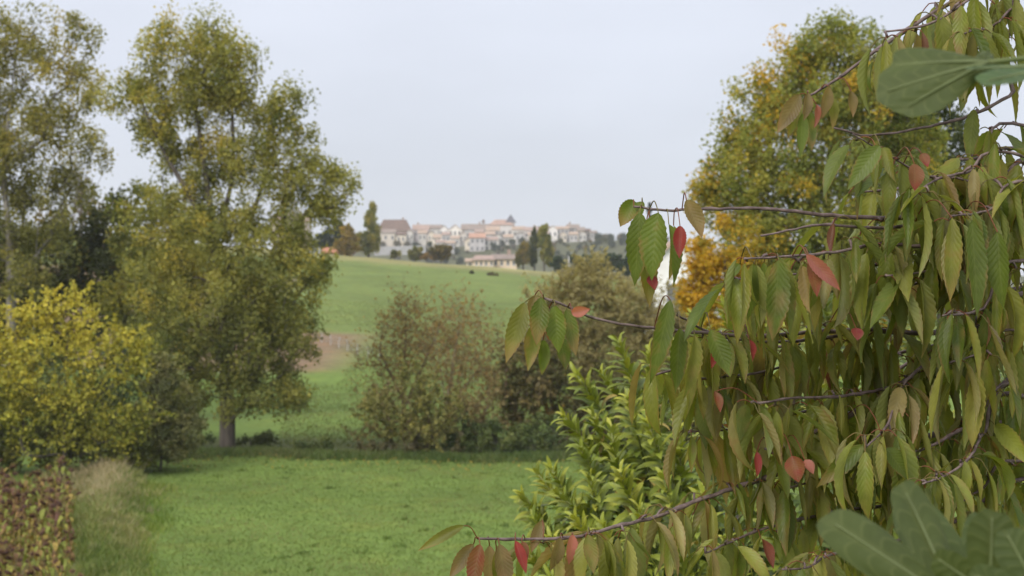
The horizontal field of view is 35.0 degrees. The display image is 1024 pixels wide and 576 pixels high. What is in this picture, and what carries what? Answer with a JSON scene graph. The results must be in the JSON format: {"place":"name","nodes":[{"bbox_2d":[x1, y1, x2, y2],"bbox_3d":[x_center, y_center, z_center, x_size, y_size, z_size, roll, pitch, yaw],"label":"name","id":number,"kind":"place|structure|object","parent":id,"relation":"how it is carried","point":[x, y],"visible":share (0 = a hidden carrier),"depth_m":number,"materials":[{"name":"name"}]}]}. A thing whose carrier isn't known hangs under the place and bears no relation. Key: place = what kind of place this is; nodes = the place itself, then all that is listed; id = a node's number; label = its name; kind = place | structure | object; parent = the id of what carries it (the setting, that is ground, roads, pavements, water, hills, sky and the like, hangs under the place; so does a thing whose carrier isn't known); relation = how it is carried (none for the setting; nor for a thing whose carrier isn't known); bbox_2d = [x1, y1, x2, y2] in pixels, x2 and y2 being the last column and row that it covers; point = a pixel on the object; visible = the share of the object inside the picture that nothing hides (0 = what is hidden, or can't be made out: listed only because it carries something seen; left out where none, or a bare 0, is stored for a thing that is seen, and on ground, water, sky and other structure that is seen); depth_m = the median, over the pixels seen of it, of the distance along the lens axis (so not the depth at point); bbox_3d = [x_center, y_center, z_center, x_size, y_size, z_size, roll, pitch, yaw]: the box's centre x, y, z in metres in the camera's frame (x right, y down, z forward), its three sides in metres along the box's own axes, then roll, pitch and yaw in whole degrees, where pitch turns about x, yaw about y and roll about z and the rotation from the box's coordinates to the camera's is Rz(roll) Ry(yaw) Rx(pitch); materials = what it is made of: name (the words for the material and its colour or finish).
{"place":"outdoors","nodes":[
{"label":"outdoors","id":0,"kind":"place"},
{"bbox_2d":[42,452,167,526],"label":"dry grass","id":1,"kind":"structure","parent":0,"point":[95,474],"depth_m":63.29,"materials":[{"name":"plant"}]},
{"bbox_2d":[66,466,191,575],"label":"verge grass","id":2,"kind":"structure","parent":0,"point":[155,527],"depth_m":53.57,"materials":[{"name":"plant"}]},
{"bbox_2d":[106,442,753,464],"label":"grass strip","id":3,"kind":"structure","parent":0,"point":[292,453],"depth_m":76.47,"materials":[{"name":"plant"}]},
{"bbox_2d":[0,233,1023,575],"bbox_3d":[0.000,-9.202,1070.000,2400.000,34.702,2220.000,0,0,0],"label":"ground","id":4,"kind":"structure","parent":0,"point":[364,277],"depth_m":71.53,"materials":[{"name":"plant"}]},
{"bbox_2d":[2,517,11,544],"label":"sunflower","id":5,"kind":"object","parent":4,"relation":"on","point":[8,527],"visible":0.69,"depth_m":48.14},
{"bbox_2d":[0,499,14,536],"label":"sunflower","id":6,"kind":"object","parent":4,"relation":"on","point":[8,503],"visible":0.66,"depth_m":50.67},
{"bbox_2d":[0,545,15,575],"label":"sunflower","id":7,"kind":"object","parent":4,"relation":"on","point":[2,552],"visible":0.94,"depth_m":39.12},
{"bbox_2d":[3,518,16,556],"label":"sunflower","id":8,"kind":"object","parent":4,"relation":"on","point":[5,525],"visible":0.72,"depth_m":48.30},
{"bbox_2d":[3,552,20,575],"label":"sunflower","id":9,"kind":"object","parent":4,"relation":"on","point":[9,557],"visible":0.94,"depth_m":39.39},
{"bbox_2d":[11,488,22,529],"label":"sunflower","id":10,"kind":"object","parent":4,"relation":"on","point":[16,494],"visible":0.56,"depth_m":52.29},
{"bbox_2d":[15,507,25,555],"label":"sunflower","id":11,"kind":"object","parent":4,"relation":"on","point":[19,509],"visible":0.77,"depth_m":48.67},
{"bbox_2d":[18,512,34,558],"bbox_3d":[-14.109,7.298,47.131,0.563,1.593,0.384,0,0,-3],"label":"sunflower","id":12,"kind":"object","parent":4,"relation":"on","point":[26,525],"visible":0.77,"depth_m":47.14,"materials":[{"name":"plant"}]},
{"bbox_2d":[22,549,36,575],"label":"sunflower","id":13,"kind":"object","parent":4,"relation":"on","point":[30,554],"visible":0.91,"depth_m":40.24,"materials":[{"name":"plant"}]},
{"bbox_2d":[22,495,41,535],"bbox_3d":[-14.653,7.213,49.789,0.515,1.782,0.442,-10,0,-12],"label":"sunflower","id":14,"kind":"object","parent":4,"relation":"on","point":[32,506],"visible":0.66,"depth_m":49.79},
{"bbox_2d":[25,487,39,534],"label":"sunflower","id":15,"kind":"object","parent":4,"relation":"on","point":[37,493],"visible":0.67,"depth_m":50.70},
{"bbox_2d":[27,511,42,546],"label":"sunflower","id":16,"kind":"object","parent":4,"relation":"on","point":[32,515],"visible":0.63,"depth_m":46.78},
{"bbox_2d":[30,530,44,565],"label":"sunflower","id":17,"kind":"object","parent":4,"relation":"on","point":[40,534],"visible":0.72,"depth_m":45.21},
{"bbox_2d":[31,542,45,575],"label":"sunflower","id":18,"kind":"object","parent":4,"relation":"on","point":[35,548],"visible":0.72,"depth_m":42.65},
{"bbox_2d":[33,550,44,575],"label":"sunflower","id":19,"kind":"object","parent":4,"relation":"on","point":[40,555],"visible":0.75,"depth_m":41.86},
{"bbox_2d":[34,506,55,557],"bbox_3d":[-13.242,7.094,46.112,0.548,1.893,0.470,4,-13,-42],"label":"sunflower","id":20,"kind":"object","parent":4,"relation":"on","point":[42,514],"visible":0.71,"depth_m":46.15,"materials":[{"name":"plant"}]},
{"bbox_2d":[40,498,54,548],"bbox_3d":[-13.870,7.173,48.535,0.390,1.789,0.591,-5,-7,24],"label":"sunflower","id":21,"kind":"object","parent":4,"relation":"on","point":[52,512],"visible":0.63,"depth_m":48.60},
{"bbox_2d":[43,541,53,573],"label":"sunflower","id":22,"kind":"object","parent":4,"relation":"on","point":[46,546],"visible":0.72,"depth_m":43.69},
{"bbox_2d":[42,557,57,575],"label":"sunflower","id":23,"kind":"object","parent":4,"relation":"on","point":[51,570],"visible":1,"depth_m":39.13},
{"bbox_2d":[43,513,57,570],"bbox_3d":[-12.852,7.144,45.202,0.474,1.772,0.408,0,0,23],"label":"sunflower","id":24,"kind":"object","parent":4,"relation":"on","point":[49,517],"visible":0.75,"depth_m":45.17,"materials":[{"name":"plant"}]},
{"bbox_2d":[50,459,62,494],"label":"sunflower","id":25,"kind":"object","parent":4,"relation":"on","point":[56,465],"visible":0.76,"depth_m":59.96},
{"bbox_2d":[47,495,67,543],"bbox_3d":[-13.277,6.996,47.506,0.678,1.927,0.458,0,0,-56],"label":"sunflower","id":26,"kind":"object","parent":4,"relation":"on","point":[56,515],"visible":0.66,"depth_m":47.44,"materials":[{"name":"plant"}]},
{"bbox_2d":[0,0,117,429],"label":"poplar tree","id":27,"kind":"object","parent":4,"relation":"on","point":[21,198],"visible":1,"depth_m":89.82,"materials":[{"name":"green plant"}]},
{"bbox_2d":[53,534,67,575],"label":"sunflower","id":28,"kind":"object","parent":4,"relation":"on","point":[55,545],"visible":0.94,"depth_m":42.55,"materials":[{"name":"plant"}]},
{"bbox_2d":[53,532,69,575],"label":"sunflower","id":29,"kind":"object","parent":4,"relation":"on","point":[65,543],"visible":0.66,"depth_m":43.35,"materials":[{"name":"plant"}]},
{"bbox_2d":[54,498,71,554],"bbox_3d":[-12.799,6.983,46.221,0.450,2.001,0.471,0,0,30],"label":"sunflower","id":30,"kind":"object","parent":4,"relation":"on","point":[57,502],"visible":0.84,"depth_m":46.18,"materials":[{"name":"plant"}]},
{"bbox_2d":[57,464,74,500],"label":"sunflower","id":31,"kind":"object","parent":4,"relation":"on","point":[64,469],"visible":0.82,"depth_m":58.82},
{"bbox_2d":[62,556,73,575],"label":"sunflower","id":32,"kind":"object","parent":4,"relation":"on","point":[65,566],"visible":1,"depth_m":41.54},
{"bbox_2d":[63,528,76,556],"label":"sunflower","id":33,"kind":"object","parent":4,"relation":"on","point":[69,533],"visible":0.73,"depth_m":45.66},
{"bbox_2d":[66,535,75,564],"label":"sunflower","id":34,"kind":"object","parent":4,"relation":"on","point":[71,537],"visible":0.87,"depth_m":45.12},
{"bbox_2d":[62,489,80,526],"bbox_3d":[-14.042,7.148,51.764,0.446,1.563,0.488,4,6,-45],"label":"sunflower","id":35,"kind":"object","parent":4,"relation":"on","point":[71,499],"visible":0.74,"depth_m":51.69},
{"bbox_2d":[0,186,149,379],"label":"broadleaf tree","id":36,"kind":"object","parent":4,"relation":"on","point":[95,261],"visible":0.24,"depth_m":103.33,"materials":[{"name":"green plant"}]},
{"bbox_2d":[0,385,160,473],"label":"hedge bush","id":37,"kind":"object","parent":4,"relation":"on","point":[8,459],"visible":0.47,"depth_m":69.62,"materials":[{"name":"green plant"}]},
{"bbox_2d":[67,169,93,391],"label":"tree","id":38,"kind":"object","parent":4,"relation":"on","point":[80,211],"visible":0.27,"depth_m":111.87,"materials":[{"name":"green plant"}]},
{"bbox_2d":[0,279,177,478],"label":"maple tree","id":39,"kind":"object","parent":4,"relation":"on","point":[10,391],"visible":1,"depth_m":67.58,"materials":[{"name":"yellow plant"}]},
{"bbox_2d":[0,329,206,433],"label":"hedge bush","id":40,"kind":"object","parent":4,"relation":"on","point":[45,376],"visible":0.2,"depth_m":83.31,"materials":[{"name":"green plant"}]},
{"bbox_2d":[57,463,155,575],"bbox_3d":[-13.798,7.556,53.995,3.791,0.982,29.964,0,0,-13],"label":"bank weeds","id":41,"kind":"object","parent":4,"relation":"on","point":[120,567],"visible":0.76,"depth_m":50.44,"materials":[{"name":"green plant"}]},
{"bbox_2d":[87,176,224,376],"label":"broadleaf tree","id":42,"kind":"object","parent":4,"relation":"on","point":[116,295],"visible":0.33,"depth_m":95.36,"materials":[{"name":"green plant"}]},
{"bbox_2d":[108,351,208,471],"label":"hedge bush","id":43,"kind":"object","parent":4,"relation":"on","point":[183,435],"visible":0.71,"depth_m":70.59,"materials":[{"name":"green plant"}]},
{"bbox_2d":[164,411,216,447],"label":"hedge bush","id":44,"kind":"object","parent":4,"relation":"on","point":[203,441],"visible":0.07,"depth_m":79.73,"materials":[{"name":"green plant"}]},
{"bbox_2d":[89,0,363,447],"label":"poplar tree","id":45,"kind":"object","parent":4,"relation":"on","point":[264,316],"visible":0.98,"depth_m":78.21,"materials":[{"name":"green plant"}]},
{"bbox_2d":[235,429,280,446],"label":"hedge bush","id":46,"kind":"object","parent":4,"relation":"on","point":[260,438],"visible":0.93,"depth_m":80.82,"materials":[{"name":"green plant"}]},
{"bbox_2d":[272,214,312,251],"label":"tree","id":47,"kind":"object","parent":4,"relation":"on","point":[308,226],"visible":0.05,"depth_m":420.62,"materials":[{"name":"plant"}]},
{"bbox_2d":[290,434,336,449],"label":"hedge bush","id":48,"kind":"object","parent":4,"relation":"on","point":[325,442],"visible":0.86,"depth_m":78.81,"materials":[{"name":"green plant"}]},
{"bbox_2d":[313,221,343,248],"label":"conifer tree","id":49,"kind":"object","parent":4,"relation":"on","point":[326,238],"visible":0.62,"depth_m":362.92,"materials":[{"name":"green plant"}]},
{"bbox_2d":[333,223,360,255],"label":"ridge bush","id":50,"kind":"object","parent":4,"relation":"on","point":[345,245],"visible":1,"depth_m":343.26,"materials":[{"name":"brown plant"}]},
{"bbox_2d":[321,333,379,356],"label":"wire fence","id":51,"kind":"object","parent":4,"relation":"on","point":[347,344],"visible":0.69,"depth_m":142.47,"materials":[{"name":"grey wood"}]},
{"bbox_2d":[354,201,381,257],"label":"lombardy poplar","id":52,"kind":"object","parent":4,"relation":"on","point":[370,241],"visible":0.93,"depth_m":349.06,"materials":[{"name":"green plant"}]},
{"bbox_2d":[181,453,563,470],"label":"fallen leaves","id":53,"kind":"object","parent":4,"relation":"on","point":[376,462],"visible":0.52,"depth_m":73.98,"materials":[{"name":"plant"}]},
{"bbox_2d":[380,229,396,246],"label":"village house","id":54,"kind":"structure","parent":4,"relation":"on","point":[388,236],"depth_m":892.00,"materials":[{"name":"paint"}]},
{"bbox_2d":[380,217,411,240],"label":"village house","id":55,"kind":"structure","parent":4,"relation":"on","point":[402,225],"depth_m":912.76,"materials":[{"name":"stone"}]},
{"bbox_2d":[390,249,401,259],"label":"ridge bush","id":56,"kind":"object","parent":4,"relation":"on","point":[394,253],"visible":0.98,"depth_m":353.63,"materials":[{"name":"green plant"}]},
{"bbox_2d":[374,245,425,254],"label":"retaining wall","id":57,"kind":"structure","parent":4,"relation":"on","point":[387,250],"depth_m":864.00,"materials":[{"name":"stone"}]},
{"bbox_2d":[396,232,406,245],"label":"village house","id":58,"kind":"structure","parent":4,"relation":"on","point":[402,237],"depth_m":890.00,"materials":[{"name":"paint"}]},
{"bbox_2d":[72,451,747,575],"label":"meadow grass","id":59,"kind":"structure","parent":4,"relation":"on","point":[340,523],"depth_m":57.14,"materials":[{"name":"plant"}]},
{"bbox_2d":[339,265,480,434],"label":"thicket tree","id":60,"kind":"object","parent":4,"relation":"on","point":[404,331],"visible":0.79,"depth_m":85.80,"materials":[{"name":"green plant"}]},
{"bbox_2d":[355,429,464,452],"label":"thicket bush","id":61,"kind":"object","parent":4,"relation":"on","point":[413,445],"visible":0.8,"depth_m":78.50,"materials":[{"name":"green plant"}]},
{"bbox_2d":[407,229,414,245],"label":"village house","id":62,"kind":"structure","parent":4,"relation":"on","point":[410,236],"depth_m":900.00,"materials":[{"name":"paint"}]},
{"bbox_2d":[351,351,472,452],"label":"thicket bush","id":63,"kind":"object","parent":4,"relation":"on","point":[409,423],"visible":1,"depth_m":78.67,"materials":[{"name":"green plant"}]},
{"bbox_2d":[406,245,423,261],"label":"ridge bush","id":64,"kind":"object","parent":4,"relation":"on","point":[415,253],"visible":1,"depth_m":353.57,"materials":[{"name":"green plant"}]},
{"bbox_2d":[412,222,429,246],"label":"village house","id":65,"kind":"structure","parent":4,"relation":"on","point":[416,228],"depth_m":920.30,"materials":[{"name":"paint"}]},
{"bbox_2d":[418,230,427,246],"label":"village house","id":66,"kind":"structure","parent":4,"relation":"on","point":[422,237],"depth_m":906.00,"materials":[{"name":"paint"}]},
{"bbox_2d":[419,252,433,262],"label":"ridge bush","id":67,"kind":"object","parent":4,"relation":"on","point":[424,256],"visible":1,"depth_m":353.51,"materials":[{"name":"brown plant"}]},
{"bbox_2d":[427,231,434,246],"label":"village house","id":68,"kind":"structure","parent":4,"relation":"on","point":[430,236],"depth_m":902.00,"materials":[{"name":"paint"}]},
{"bbox_2d":[279,299,590,447],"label":"pasture grass","id":69,"kind":"structure","parent":4,"relation":"on","point":[316,425],"depth_m":112.92,"materials":[{"name":"plant"}]},
{"bbox_2d":[430,225,442,233],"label":"village house","id":70,"kind":"structure","parent":4,"relation":"on","point":[435,229],"depth_m":936.00,"materials":[{"name":"stone"}]},
{"bbox_2d":[428,243,453,263],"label":"ridge bush","id":71,"kind":"object","parent":4,"relation":"on","point":[441,252],"visible":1,"depth_m":353.32,"materials":[{"name":"green plant"}]},
{"bbox_2d":[341,308,561,449],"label":"thicket bush","id":72,"kind":"object","parent":4,"relation":"on","point":[472,404],"visible":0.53,"depth_m":81.65,"materials":[{"name":"green plant"}]},
{"bbox_2d":[448,225,462,239],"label":"village house","id":73,"kind":"structure","parent":4,"relation":"on","point":[455,230],"depth_m":918.00,"materials":[{"name":"stone"}]},
{"bbox_2d":[459,231,466,245],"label":"village house","id":74,"kind":"structure","parent":4,"relation":"on","point":[463,236],"depth_m":910.00,"materials":[{"name":"paint"}]},
{"bbox_2d":[409,272,521,439],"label":"thicket tree","id":75,"kind":"object","parent":4,"relation":"on","point":[455,341],"visible":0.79,"depth_m":83.85,"materials":[{"name":"green plant"}]},
{"bbox_2d":[461,222,489,237],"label":"village house","id":76,"kind":"structure","parent":4,"relation":"on","point":[467,229],"depth_m":931.86,"materials":[{"name":"stone"}]},
{"bbox_2d":[469,233,485,251],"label":"village house","id":77,"kind":"structure","parent":4,"relation":"on","point":[477,241],"depth_m":868.00,"materials":[{"name":"paint"}]},
{"bbox_2d":[472,255,494,266],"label":"farmhouse","id":78,"kind":"object","parent":4,"relation":"on","point":[484,260],"visible":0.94,"depth_m":425.00,"materials":[{"name":"paint"}]},
{"bbox_2d":[485,237,498,249],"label":"village house","id":79,"kind":"structure","parent":4,"relation":"on","point":[488,240],"depth_m":872.00,"materials":[{"name":"paint"}]},
{"bbox_2d":[486,226,499,234],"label":"village house","id":80,"kind":"structure","parent":4,"relation":"on","point":[496,229],"depth_m":923.71,"materials":[{"name":"stone"}]},
{"bbox_2d":[423,407,574,453],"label":"thicket bush","id":81,"kind":"object","parent":4,"relation":"on","point":[527,435],"visible":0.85,"depth_m":79.58,"materials":[{"name":"green plant"}]},
{"bbox_2d":[489,215,515,241],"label":"church","id":82,"kind":"structure","parent":4,"relation":"on","point":[507,225],"depth_m":932.00,"materials":[{"name":"stone"}]},
{"bbox_2d":[491,249,516,268],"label":"farmhouse","id":83,"kind":"object","parent":4,"relation":"on","point":[507,260],"visible":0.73,"depth_m":432.00,"materials":[{"name":"paint"}]},
{"bbox_2d":[503,234,513,244],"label":"village house","id":84,"kind":"structure","parent":4,"relation":"on","point":[506,237],"depth_m":896.00,"materials":[{"name":"paint"}]},
{"bbox_2d":[512,226,525,244],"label":"village house","id":85,"kind":"structure","parent":4,"relation":"on","point":[516,229],"depth_m":928.00,"materials":[{"name":"paint"}]},
{"bbox_2d":[514,240,531,269],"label":"lombardy poplar","id":86,"kind":"object","parent":4,"relation":"on","point":[523,256],"visible":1,"depth_m":369.43,"materials":[{"name":"plant"}]},
{"bbox_2d":[523,225,537,241],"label":"village house","id":87,"kind":"structure","parent":4,"relation":"on","point":[527,229],"depth_m":924.00,"materials":[{"name":"paint"}]},
{"bbox_2d":[529,226,538,270],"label":"lombardy poplar","id":88,"kind":"object","parent":4,"relation":"on","point":[533,241],"visible":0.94,"depth_m":373.23,"materials":[{"name":"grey plant"}]},
{"bbox_2d":[537,223,554,271],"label":"lombardy poplar","id":89,"kind":"object","parent":4,"relation":"on","point":[546,253],"visible":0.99,"depth_m":371.15,"materials":[{"name":"green plant"}]},
{"bbox_2d":[548,225,557,242],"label":"village house","id":90,"kind":"structure","parent":4,"relation":"on","point":[553,230],"depth_m":924.00,"materials":[{"name":"paint"}]},
{"bbox_2d":[548,255,567,271],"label":"conifer tree","id":91,"kind":"object","parent":4,"relation":"on","point":[557,260],"visible":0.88,"depth_m":344.33,"materials":[{"name":"green plant"}]},
{"bbox_2d":[555,226,569,242],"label":"village house","id":92,"kind":"structure","parent":4,"relation":"on","point":[561,229],"depth_m":928.00,"materials":[{"name":"paint"}]},
{"bbox_2d":[568,232,577,241],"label":"village house","id":93,"kind":"structure","parent":4,"relation":"on","point":[573,236],"depth_m":914.00,"materials":[{"name":"paint"}]},
{"bbox_2d":[566,222,579,231],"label":"village house","id":94,"kind":"structure","parent":4,"relation":"on","point":[572,227],"depth_m":935.55,"materials":[{"name":"stone"}]},
{"bbox_2d":[488,346,671,444],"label":"thicket tree","id":95,"kind":"object","parent":4,"relation":"on","point":[556,372],"visible":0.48,"depth_m":81.50,"materials":[{"name":"green plant"}]},
{"bbox_2d":[596,252,617,276],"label":"evergreen bush","id":96,"kind":"object","parent":4,"relation":"on","point":[612,260],"visible":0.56,"depth_m":335.04,"materials":[{"name":"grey plant"}]},
{"bbox_2d":[516,245,719,429],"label":"willow tree","id":97,"kind":"object","parent":4,"relation":"on","point":[574,293],"visible":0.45,"depth_m":83.44,"materials":[{"name":"green plant"}]},
{"bbox_2d":[607,271,631,279],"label":"field bush","id":98,"kind":"object","parent":4,"relation":"on","point":[628,277],"visible":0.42,"depth_m":324.58,"materials":[{"name":"plant"}]},
{"bbox_2d":[614,254,630,276],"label":"evergreen bush","id":99,"kind":"object","parent":4,"relation":"on","point":[621,263],"visible":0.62,"depth_m":333.27,"materials":[{"name":"green plant"}]},
{"bbox_2d":[554,372,766,445],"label":"thicket bush","id":100,"kind":"object","parent":4,"relation":"on","point":[686,439],"visible":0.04,"depth_m":82.31,"materials":[{"name":"green plant"}]},
{"bbox_2d":[652,241,695,330],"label":"white house","id":101,"kind":"structure","parent":4,"relation":"on","point":[663,269],"depth_m":150.00,"materials":[{"name":"paint"}]},
{"bbox_2d":[418,0,1023,575],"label":"cherry tree","id":102,"kind":"object","parent":4,"relation":"on","point":[866,442],"visible":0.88,"depth_m":2.45,"materials":[{"name":"green plant"}]},
{"bbox_2d":[672,211,786,529],"bbox_3d":[7.343,2.742,52.045,4.356,10.566,2.317,0,0,0],"label":"cherry plum tree","id":103,"kind":"object","parent":4,"relation":"on","point":[704,267],"visible":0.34,"depth_m":51.84,"materials":[{"name":"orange plant"}]},
{"bbox_2d":[508,284,1023,575],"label":"laurel bush","id":104,"kind":"object","parent":4,"relation":"on","point":[637,485],"visible":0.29,"depth_m":5.63,"materials":[{"name":"green plant"}]},
{"bbox_2d":[681,4,955,353],"bbox_3d":[11.865,-1.267,61.547,10.864,18.883,6.454,0,0,0],"label":"poplar tree","id":105,"kind":"object","parent":4,"relation":"on","point":[808,68],"visible":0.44,"depth_m":60.79,"materials":[{"name":"green plant"}]},
{"bbox_2d":[816,48,1023,575],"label":"fig tree","id":106,"kind":"object","parent":4,"relation":"on","point":[915,82],"visible":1,"depth_m":1.07,"materials":[{"name":"green plant"}]},
{"bbox_2d":[882,99,969,400],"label":"broadleaf tree","id":107,"kind":"object","parent":4,"relation":"on","point":[945,115],"visible":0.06,"depth_m":73.40,"materials":[{"name":"green plant"}]},
{"bbox_2d":[0,0,1023,275],"label":"sky","id":108,"kind":"structure","parent":0,"point":[451,113],"materials":[{"name":"white"}]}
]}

